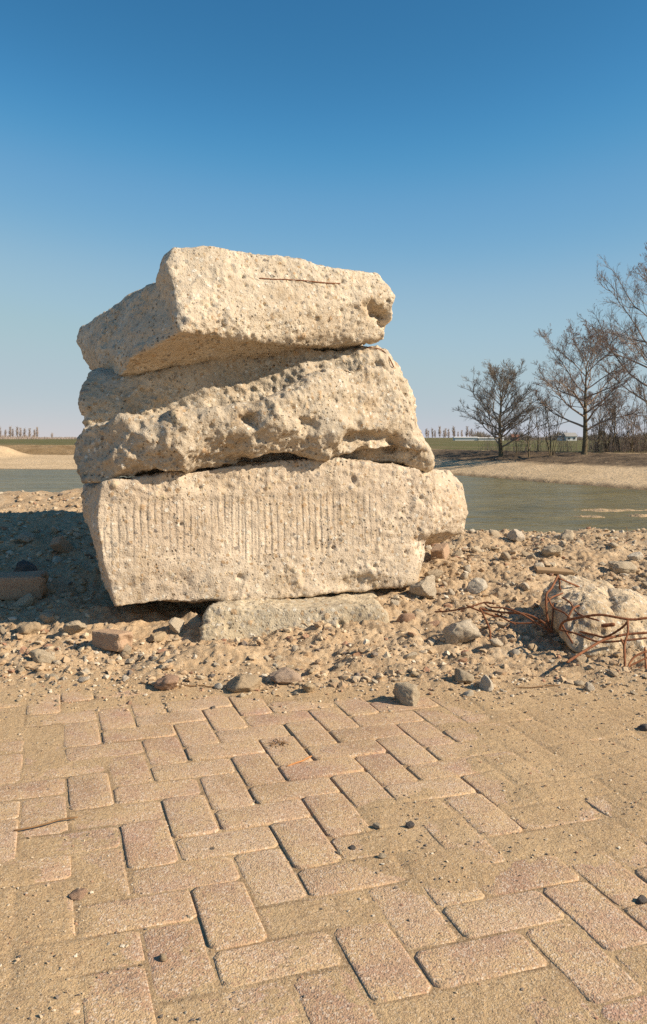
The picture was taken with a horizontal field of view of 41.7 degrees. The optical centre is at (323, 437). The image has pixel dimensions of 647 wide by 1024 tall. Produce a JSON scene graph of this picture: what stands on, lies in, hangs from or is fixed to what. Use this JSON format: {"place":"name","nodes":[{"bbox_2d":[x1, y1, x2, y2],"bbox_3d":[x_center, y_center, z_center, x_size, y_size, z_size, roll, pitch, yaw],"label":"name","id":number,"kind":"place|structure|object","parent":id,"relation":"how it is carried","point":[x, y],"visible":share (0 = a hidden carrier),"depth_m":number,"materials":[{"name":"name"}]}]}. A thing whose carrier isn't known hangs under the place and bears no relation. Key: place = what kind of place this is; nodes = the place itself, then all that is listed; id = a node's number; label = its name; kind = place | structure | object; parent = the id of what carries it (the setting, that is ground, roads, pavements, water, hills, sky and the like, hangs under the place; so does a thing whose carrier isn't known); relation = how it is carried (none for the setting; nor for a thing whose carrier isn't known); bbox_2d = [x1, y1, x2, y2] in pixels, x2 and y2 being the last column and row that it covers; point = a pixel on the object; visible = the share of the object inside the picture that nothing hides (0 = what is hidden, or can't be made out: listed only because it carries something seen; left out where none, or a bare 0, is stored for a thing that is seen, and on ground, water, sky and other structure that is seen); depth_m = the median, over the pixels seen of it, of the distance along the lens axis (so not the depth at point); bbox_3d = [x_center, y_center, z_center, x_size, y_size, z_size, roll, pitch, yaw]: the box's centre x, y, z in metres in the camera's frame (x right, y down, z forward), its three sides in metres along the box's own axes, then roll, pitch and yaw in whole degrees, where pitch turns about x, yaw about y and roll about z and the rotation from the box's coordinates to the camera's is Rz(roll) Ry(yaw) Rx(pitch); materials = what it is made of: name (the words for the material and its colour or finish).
{"place":"outdoors","nodes":[
{"label":"outdoors","id":0,"kind":"place"},
{"bbox_2d":[0,487,646,1023],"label":"ground","id":1,"kind":"structure","parent":0,"point":[500,1003],"depth_m":2.23,"materials":[{"name":"soil"}]},
{"bbox_2d":[0,625,5,633],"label":"rubble stone","id":2,"kind":"object","parent":1,"relation":"on","point":[2,630],"visible":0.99,"depth_m":3.58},
{"bbox_2d":[12,593,33,607],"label":"stone","id":3,"kind":"object","parent":1,"relation":"on","point":[26,600],"visible":0.81,"depth_m":3.92,"materials":[{"name":"stone"}]},
{"bbox_2d":[0,571,48,599],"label":"brick piece","id":4,"kind":"object","parent":1,"relation":"on","point":[16,585],"visible":0.94,"depth_m":4.01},
{"bbox_2d":[13,559,37,571],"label":"stone","id":5,"kind":"object","parent":1,"relation":"on","point":[23,565],"visible":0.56,"depth_m":4.32,"materials":[{"name":"stone"}]},
{"bbox_2d":[16,531,36,542],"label":"stone","id":6,"kind":"object","parent":1,"relation":"on","point":[25,537],"visible":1,"depth_m":4.78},
{"bbox_2d":[16,622,40,634],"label":"stone","id":7,"kind":"object","parent":1,"relation":"on","point":[26,628],"visible":0.93,"depth_m":3.54,"materials":[{"name":"stone"}]},
{"bbox_2d":[28,648,55,663],"bbox_3d":[-1.053,0.822,3.170,0.101,0.055,0.066,13,-2,-22],"label":"stone","id":8,"kind":"object","parent":1,"relation":"on","point":[37,655],"visible":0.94,"depth_m":3.15,"materials":[{"name":"stone"}]},
{"bbox_2d":[14,817,77,830],"bbox_3d":[-0.614,0.855,1.879,0.138,0.005,0.012,0,0,-30],"label":"twig","id":9,"kind":"object","parent":1,"relation":"on","point":[45,823],"visible":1,"depth_m":1.87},
{"bbox_2d":[39,611,56,622],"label":"stone","id":10,"kind":"object","parent":1,"relation":"on","point":[47,616],"visible":0.98,"depth_m":3.65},
{"bbox_2d":[51,526,59,532],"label":"rubble stone","id":11,"kind":"object","parent":1,"relation":"on","point":[54,529],"visible":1,"depth_m":4.92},
{"bbox_2d":[52,556,61,562],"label":"rubble stone","id":12,"kind":"object","parent":1,"relation":"on","point":[57,559],"visible":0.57,"depth_m":4.55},
{"bbox_2d":[49,535,74,553],"bbox_3d":[-1.441,0.608,4.690,0.076,0.063,0.134,-14,-51,25],"label":"brick piece","id":13,"kind":"object","parent":1,"relation":"on","point":[60,544],"visible":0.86,"depth_m":4.66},
{"bbox_2d":[63,620,86,634],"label":"stone","id":14,"kind":"object","parent":1,"relation":"on","point":[73,627],"visible":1,"depth_m":3.52,"materials":[{"name":"stone"}]},
{"bbox_2d":[73,532,81,538],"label":"rubble stone","id":15,"kind":"object","parent":1,"relation":"on","point":[77,535],"visible":0.94,"depth_m":4.85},
{"bbox_2d":[69,888,87,900],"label":"stone","id":16,"kind":"object","parent":1,"relation":"on","point":[78,894],"visible":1,"depth_m":1.58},
{"bbox_2d":[76,586,85,593],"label":"rubble stone","id":17,"kind":"object","parent":1,"relation":"on","point":[80,589],"visible":0.92,"depth_m":4.13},
{"bbox_2d":[78,677,89,682],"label":"stone","id":18,"kind":"object","parent":1,"relation":"on","point":[82,679],"visible":1,"depth_m":2.95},
{"bbox_2d":[92,629,132,651],"bbox_3d":[-0.846,0.811,3.400,0.158,0.073,0.088,-1,-4,29],"label":"brick piece","id":19,"kind":"object","parent":1,"relation":"on","point":[116,640],"visible":0.95,"depth_m":3.37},
{"bbox_2d":[118,644,131,655],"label":"stone","id":20,"kind":"object","parent":1,"relation":"on","point":[127,649],"visible":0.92,"depth_m":3.35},
{"bbox_2d":[122,675,129,681],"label":"stone","id":21,"kind":"object","parent":1,"relation":"on","point":[125,678],"visible":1,"depth_m":2.96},
{"bbox_2d":[147,631,166,642],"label":"stone","id":22,"kind":"object","parent":1,"relation":"on","point":[159,636],"visible":0.98,"depth_m":3.52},
{"bbox_2d":[154,674,178,689],"bbox_3d":[-0.526,0.835,2.882,0.080,0.054,0.075,0,0,40],"label":"stone","id":23,"kind":"object","parent":1,"relation":"on","point":[168,682],"visible":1,"depth_m":2.86,"materials":[{"name":"stone"}]},
{"bbox_2d":[168,617,184,633],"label":"stone","id":24,"kind":"object","parent":1,"relation":"on","point":[175,625],"visible":1,"depth_m":3.59,"materials":[{"name":"stone"}]},
{"bbox_2d":[181,684,213,686],"bbox_3d":[-0.420,0.848,2.901,0.133,0.009,0.011,0,0,4],"label":"twig","id":25,"kind":"object","parent":1,"relation":"on","point":[195,685],"visible":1,"depth_m":2.90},
{"bbox_2d":[214,683,222,688],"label":"stone","id":26,"kind":"object","parent":1,"relation":"on","point":[218,686],"visible":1,"depth_m":2.88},
{"bbox_2d":[226,674,261,692],"bbox_3d":[-0.268,0.840,2.874,0.121,0.068,0.100,3,-2,-11],"label":"stone","id":27,"kind":"object","parent":1,"relation":"on","point":[242,683],"visible":0.85,"depth_m":2.85,"materials":[{"name":"stone"}]},
{"bbox_2d":[269,667,301,684],"bbox_3d":[-0.132,0.833,2.958,0.114,0.054,0.089,6,3,-17],"label":"stone","id":28,"kind":"object","parent":1,"relation":"on","point":[285,675],"visible":0.95,"depth_m":2.93,"materials":[{"name":"stone"}]},
{"bbox_2d":[199,589,389,640],"bbox_3d":[-0.113,0.851,3.910,0.815,0.289,0.814,0,0,0],"label":"concrete slab","id":29,"kind":"object","parent":1,"relation":"on","point":[248,618],"depth_m":3.64,"materials":[{"name":"concrete"}]},
{"bbox_2d":[80,457,467,605],"bbox_3d":[-0.251,0.418,4.279,1.910,0.659,0.926,0,0,-20],"label":"concrete block","id":30,"kind":"object","parent":29,"relation":"on","point":[283,529],"depth_m":3.82,"materials":[{"name":"concrete"}]},
{"bbox_2d":[73,345,434,483],"bbox_3d":[-0.277,-0.119,4.227,1.830,0.689,1.171,0,0,-14],"label":"concrete block","id":31,"kind":"object","parent":30,"relation":"on","point":[358,403],"depth_m":3.81,"materials":[{"name":"concrete"}]},
{"bbox_2d":[76,246,394,375],"bbox_3d":[-0.415,-0.575,4.130,1.588,0.608,1.155,0,0,-13],"label":"concrete block","id":32,"kind":"object","parent":31,"relation":"on","point":[194,305],"depth_m":3.77,"materials":[{"name":"concrete"}]},
{"bbox_2d":[291,645,298,651],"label":"rubble stone","id":33,"kind":"object","parent":1,"relation":"on","point":[294,648],"visible":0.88,"depth_m":3.31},
{"bbox_2d":[303,682,315,692],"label":"stone","id":34,"kind":"object","parent":1,"relation":"on","point":[308,687],"visible":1,"depth_m":2.83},
{"bbox_2d":[0,644,646,734],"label":"edge gravel","id":35,"kind":"structure","parent":1,"relation":"on","point":[293,687],"depth_m":2.88,"materials":[{"name":"gravel"}]},
{"bbox_2d":[372,822,380,828],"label":"pebble","id":36,"kind":"object","parent":1,"relation":"on","point":[376,825],"visible":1,"depth_m":1.86,"materials":[{"name":"grey stone"}]},
{"bbox_2d":[377,853,386,858],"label":"pebble","id":37,"kind":"object","parent":1,"relation":"on","point":[382,855],"visible":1,"depth_m":1.73,"materials":[{"name":"stone"}]},
{"bbox_2d":[390,599,398,606],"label":"rubble stone","id":38,"kind":"object","parent":1,"relation":"on","point":[394,602],"visible":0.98,"depth_m":3.90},
{"bbox_2d":[397,613,414,622],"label":"rubble stone","id":39,"kind":"object","parent":1,"relation":"on","point":[405,617],"visible":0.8,"depth_m":3.71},
{"bbox_2d":[405,821,414,828],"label":"pebble","id":40,"kind":"object","parent":1,"relation":"on","point":[409,824],"visible":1,"depth_m":1.86,"materials":[{"name":"stone"}]},
{"bbox_2d":[403,652,417,659],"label":"rubble stone","id":41,"kind":"object","parent":1,"relation":"on","point":[412,655],"visible":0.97,"depth_m":3.21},
{"bbox_2d":[410,670,418,677],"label":"rubble stone","id":42,"kind":"object","parent":1,"relation":"on","point":[414,673],"visible":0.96,"depth_m":3.02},
{"bbox_2d":[409,575,436,598],"bbox_3d":[0.480,0.718,4.039,0.137,0.131,0.084,0,0,-41],"label":"stone","id":43,"kind":"object","parent":1,"relation":"on","point":[424,587],"visible":0.94,"depth_m":4.01,"materials":[{"name":"stone"}]},
{"bbox_2d":[424,568,443,578],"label":"stone","id":44,"kind":"object","parent":1,"relation":"on","point":[436,573],"visible":0.69,"depth_m":4.33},
{"bbox_2d":[428,620,439,626],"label":"rubble stone","id":45,"kind":"object","parent":1,"relation":"on","point":[435,623],"visible":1,"depth_m":3.65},
{"bbox_2d":[430,543,449,559],"bbox_3d":[0.653,0.638,4.738,0.081,0.066,0.140,-7,8,22],"label":"brick piece","id":46,"kind":"object","parent":1,"relation":"on","point":[440,551],"visible":0.9,"depth_m":4.68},
{"bbox_2d":[451,550,462,556],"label":"rubble stone","id":47,"kind":"object","parent":1,"relation":"on","point":[458,553],"visible":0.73,"depth_m":4.79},
{"bbox_2d":[443,619,481,645],"bbox_3d":[0.549,0.790,3.426,0.145,0.109,0.133,0,0,-17],"label":"stone","id":48,"kind":"object","parent":1,"relation":"on","point":[459,633],"visible":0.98,"depth_m":3.38,"materials":[{"name":"stone"}]},
{"bbox_2d":[459,572,467,579],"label":"rubble stone","id":49,"kind":"object","parent":1,"relation":"on","point":[463,576],"visible":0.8,"depth_m":4.29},
{"bbox_2d":[454,668,473,683],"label":"stone","id":50,"kind":"object","parent":1,"relation":"on","point":[463,676],"visible":0.94,"depth_m":2.93,"materials":[{"name":"stone"}]},
{"bbox_2d":[462,690,473,696],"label":"stone","id":51,"kind":"object","parent":1,"relation":"on","point":[468,693],"visible":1,"depth_m":2.80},
{"bbox_2d":[471,546,481,552],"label":"rubble stone","id":52,"kind":"object","parent":1,"relation":"on","point":[475,549],"visible":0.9,"depth_m":4.84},
{"bbox_2d":[466,577,487,593],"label":"stone","id":53,"kind":"object","parent":1,"relation":"on","point":[476,585],"visible":1,"depth_m":4.12,"materials":[{"name":"stone"}]},
{"bbox_2d":[479,675,493,691],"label":"stone","id":54,"kind":"object","parent":1,"relation":"on","point":[486,683],"visible":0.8,"depth_m":2.87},
{"bbox_2d":[489,529,499,535],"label":"rubble stone","id":55,"kind":"object","parent":1,"relation":"on","point":[493,532],"visible":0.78,"depth_m":5.41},
{"bbox_2d":[489,638,502,646],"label":"rubble stone","id":56,"kind":"object","parent":1,"relation":"on","point":[497,642],"visible":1,"depth_m":3.33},
{"bbox_2d":[495,621,506,627],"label":"rubble stone","id":57,"kind":"object","parent":1,"relation":"on","point":[501,624],"visible":0.91,"depth_m":3.60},
{"bbox_2d":[499,552,510,560],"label":"rubble stone","id":58,"kind":"object","parent":1,"relation":"on","point":[505,556],"visible":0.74,"depth_m":4.60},
{"bbox_2d":[510,649,519,655],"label":"rubble stone","id":59,"kind":"object","parent":1,"relation":"on","point":[515,651],"visible":1,"depth_m":3.28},
{"bbox_2d":[507,529,524,541],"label":"stone","id":60,"kind":"object","parent":1,"relation":"on","point":[514,535],"visible":0.98,"depth_m":5.20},
{"bbox_2d":[517,582,529,590],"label":"rubble stone","id":61,"kind":"object","parent":1,"relation":"on","point":[524,586],"visible":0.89,"depth_m":4.12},
{"bbox_2d":[521,551,530,556],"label":"rubble stone","id":62,"kind":"object","parent":1,"relation":"on","point":[524,554],"visible":0.58,"depth_m":4.80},
{"bbox_2d":[526,554,535,559],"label":"rubble stone","id":63,"kind":"object","parent":1,"relation":"on","point":[533,556],"visible":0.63,"depth_m":4.69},
{"bbox_2d":[527,643,537,650],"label":"rubble stone","id":64,"kind":"object","parent":1,"relation":"on","point":[532,646],"visible":1,"depth_m":3.33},
{"bbox_2d":[516,685,559,687],"bbox_3d":[0.729,0.848,2.889,0.160,0.007,0.012,0,0,-6],"label":"twig","id":65,"kind":"object","parent":1,"relation":"on","point":[537,686],"visible":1,"depth_m":2.88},
{"bbox_2d":[534,562,544,567],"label":"rubble stone","id":66,"kind":"object","parent":1,"relation":"on","point":[539,564],"visible":0.53,"depth_m":4.50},
{"bbox_2d":[434,574,646,668],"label":"concrete lump","id":67,"kind":"object","parent":1,"relation":"on","point":[591,618],"visible":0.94,"depth_m":3.38,"materials":[{"name":"concrete"}]},
{"bbox_2d":[542,544,561,556],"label":"stone","id":68,"kind":"object","parent":1,"relation":"on","point":[552,550],"visible":0.91,"depth_m":4.74,"materials":[{"name":"stone"}]},
{"bbox_2d":[535,566,573,574],"bbox_3d":[1.206,0.697,4.430,0.190,0.018,0.070,3,7,6],"label":"wooden board","id":69,"kind":"object","parent":1,"relation":"on","point":[558,571],"visible":1,"depth_m":4.40,"materials":[{"name":"brown wood"}]},
{"bbox_2d":[552,636,561,641],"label":"rubble stone","id":70,"kind":"object","parent":1,"relation":"on","point":[558,638],"visible":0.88,"depth_m":3.48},
{"bbox_2d":[558,529,574,540],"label":"stone","id":71,"kind":"object","parent":1,"relation":"on","point":[567,535],"visible":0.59,"depth_m":5.27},
{"bbox_2d":[574,680,584,685],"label":"rubble stone","id":72,"kind":"object","parent":1,"relation":"on","point":[579,683],"visible":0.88,"depth_m":2.92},
{"bbox_2d":[575,656,592,663],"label":"rubble stone","id":73,"kind":"object","parent":1,"relation":"on","point":[587,660],"visible":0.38,"depth_m":3.16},
{"bbox_2d":[585,682,594,690],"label":"stone","id":74,"kind":"object","parent":1,"relation":"on","point":[589,686],"visible":1,"depth_m":2.86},
{"bbox_2d":[607,670,618,676],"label":"rubble stone","id":75,"kind":"object","parent":1,"relation":"on","point":[612,673],"visible":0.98,"depth_m":2.99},
{"bbox_2d":[608,542,617,547],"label":"rubble stone","id":76,"kind":"object","parent":1,"relation":"on","point":[613,544],"visible":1,"depth_m":4.92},
{"bbox_2d":[608,561,637,573],"bbox_3d":[1.589,0.700,4.505,0.145,0.093,0.114,3,3,1],"label":"stone","id":77,"kind":"object","parent":1,"relation":"on","point":[618,567],"visible":0.88,"depth_m":4.47,"materials":[{"name":"stone"}]},
{"bbox_2d":[627,552,643,560],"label":"stone","id":78,"kind":"object","parent":1,"relation":"on","point":[636,556],"visible":1,"depth_m":4.63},
{"bbox_2d":[637,724,646,730],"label":"stone","id":79,"kind":"object","parent":1,"relation":"on","point":[642,727],"visible":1,"depth_m":2.47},
{"bbox_2d":[0,675,646,1023],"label":"pavement","id":80,"kind":"structure","parent":0,"point":[383,965],"depth_m":1.72,"materials":[{"name":"brick"},{"name":"sand"}]},
{"bbox_2d":[159,953,166,960],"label":"pebble","id":81,"kind":"object","parent":80,"relation":"on","point":[163,957],"visible":1,"depth_m":1.39,"materials":[{"name":"beige stone"}]},
{"bbox_2d":[268,739,289,747],"bbox_3d":[-0.126,0.852,2.374,0.064,0.016,0.070,0,0,-23],"label":"dry plant","id":82,"kind":"object","parent":80,"relation":"on","point":[282,742],"visible":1,"depth_m":2.37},
{"bbox_2d":[287,756,311,765],"bbox_3d":[-0.061,0.854,2.238,0.009,0.006,0.094,0,0,44],"label":"twig","id":83,"kind":"object","parent":80,"relation":"on","point":[299,761],"visible":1,"depth_m":2.23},
{"bbox_2d":[0,696,646,1023],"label":"sand grit","id":84,"kind":"object","parent":80,"relation":"on","point":[172,968],"visible":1,"depth_m":1.75,"materials":[{"name":"sand"}]},
{"bbox_2d":[392,681,419,705],"bbox_3d":[0.266,0.836,2.753,0.096,0.086,0.084,14,-8,17],"label":"stone","id":85,"kind":"object","parent":80,"relation":"on","point":[406,693],"visible":0.94,"depth_m":2.72,"materials":[{"name":"stone"}]},
{"bbox_2d":[636,894,646,904],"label":"pebble","id":86,"kind":"object","parent":80,"relation":"on","point":[641,899],"visible":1,"depth_m":1.57,"materials":[{"name":"stone"}]},
{"bbox_2d":[0,469,646,532],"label":"water","id":87,"kind":"structure","parent":0,"point":[497,504],"depth_m":31.74,"materials":[{"name":"liquid"}]},
{"bbox_2d":[574,515,604,517],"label":"sandbar","id":88,"kind":"structure","parent":87,"relation":"in","point":[592,516],"depth_m":25.12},
{"bbox_2d":[579,508,646,511],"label":"sandbar","id":89,"kind":"structure","parent":87,"relation":"in","point":[607,510],"depth_m":27.25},
{"bbox_2d":[627,514,646,516],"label":"sandbar","id":90,"kind":"structure","parent":87,"relation":"in","point":[639,515],"depth_m":25.27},
{"bbox_2d":[0,438,646,489],"bbox_3d":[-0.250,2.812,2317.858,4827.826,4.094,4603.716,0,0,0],"label":"shore","id":91,"kind":"structure","parent":0,"point":[621,470],"depth_m":57.16,"materials":[{"name":"sand"}]},
{"bbox_2d":[0,435,76,438],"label":"hedge","id":92,"kind":"object","parent":91,"relation":"on","point":[17,437],"visible":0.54,"depth_m":430.84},
{"bbox_2d":[453,437,477,439],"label":"greenhouse","id":93,"kind":"object","parent":91,"relation":"on","point":[465,438],"visible":0.88,"depth_m":297.50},
{"bbox_2d":[478,437,503,439],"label":"greenhouse","id":94,"kind":"object","parent":91,"relation":"on","point":[482,438],"visible":0.52,"depth_m":297.51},
{"bbox_2d":[452,358,546,456],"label":"bare tree","id":95,"kind":"object","parent":91,"relation":"on","point":[520,398],"visible":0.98,"depth_m":59.91,"materials":[{"name":"brown plant"}]},
{"bbox_2d":[510,420,525,454],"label":"bare sapling","id":96,"kind":"object","parent":91,"relation":"on","point":[517,438],"visible":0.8,"depth_m":59.95,"materials":[{"name":"brown plant"}]},
{"bbox_2d":[517,403,535,456],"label":"bare sapling","id":97,"kind":"object","parent":91,"relation":"on","point":[532,416],"visible":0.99,"depth_m":58.05,"materials":[{"name":"brown plant"}]},
{"bbox_2d":[531,409,546,451],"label":"bare sapling","id":98,"kind":"object","parent":91,"relation":"on","point":[538,432],"visible":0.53,"depth_m":61.88,"materials":[{"name":"brown plant"}]},
{"bbox_2d":[536,396,568,455],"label":"bare shrub","id":99,"kind":"object","parent":91,"relation":"on","point":[549,428],"visible":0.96,"depth_m":56.81,"materials":[{"name":"brown plant"}]},
{"bbox_2d":[471,430,645,439],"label":"woodland","id":100,"kind":"object","parent":91,"relation":"on","point":[479,434],"visible":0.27,"depth_m":346.09,"materials":[{"name":"plant"}]},
{"bbox_2d":[477,432,646,456],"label":"undergrowth","id":101,"kind":"object","parent":91,"relation":"on","point":[638,447],"visible":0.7,"depth_m":61.71,"materials":[{"name":"plant"}]},
{"bbox_2d":[562,433,577,440],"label":"farmhouse","id":102,"kind":"object","parent":91,"relation":"on","point":[571,436],"visible":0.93,"depth_m":277.52,"materials":[{"name":"grey"}]},
{"bbox_2d":[531,319,646,454],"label":"alder tree","id":103,"kind":"object","parent":91,"relation":"on","point":[585,398],"visible":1,"depth_m":55.74,"materials":[{"name":"brown plant"}]},
{"bbox_2d":[587,406,609,451],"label":"bare shrub","id":104,"kind":"object","parent":91,"relation":"on","point":[599,431],"visible":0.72,"depth_m":59.79,"materials":[{"name":"brown plant"}]},
{"bbox_2d":[588,392,622,451],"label":"bare shrub","id":105,"kind":"object","parent":91,"relation":"on","point":[609,436],"visible":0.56,"depth_m":60.87,"materials":[{"name":"brown plant"}]},
{"bbox_2d":[598,385,623,449],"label":"leaning sapling","id":106,"kind":"object","parent":91,"relation":"on","point":[614,416],"visible":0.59,"depth_m":60.05,"materials":[{"name":"brown plant"}]},
{"bbox_2d":[577,243,646,402],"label":"bare tree","id":107,"kind":"object","parent":91,"relation":"on","point":[622,337],"visible":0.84,"depth_m":61.78,"materials":[{"name":"brown plant"}]},
{"bbox_2d":[600,380,640,450],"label":"bare shrub","id":108,"kind":"object","parent":91,"relation":"on","point":[621,431],"visible":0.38,"depth_m":61.99,"materials":[{"name":"brown plant"}]},
{"bbox_2d":[618,406,645,452],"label":"bare shrub","id":109,"kind":"object","parent":91,"relation":"on","point":[631,431],"visible":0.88,"depth_m":58.91,"materials":[{"name":"brown plant"}]},
{"bbox_2d":[633,384,646,451],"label":"bare shrub","id":110,"kind":"object","parent":91,"relation":"on","point":[642,407],"visible":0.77,"depth_m":60.38,"materials":[{"name":"brown plant"}]},
{"bbox_2d":[0,492,646,687],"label":"rubble gravel","id":111,"kind":"structure","parent":0,"point":[356,677],"depth_m":3.47,"materials":[{"name":"gravel"}]},
{"bbox_2d":[0,0,646,437],"label":"sky","id":112,"kind":"structure","parent":0,"point":[481,159],"materials":[{"name":"blue"}]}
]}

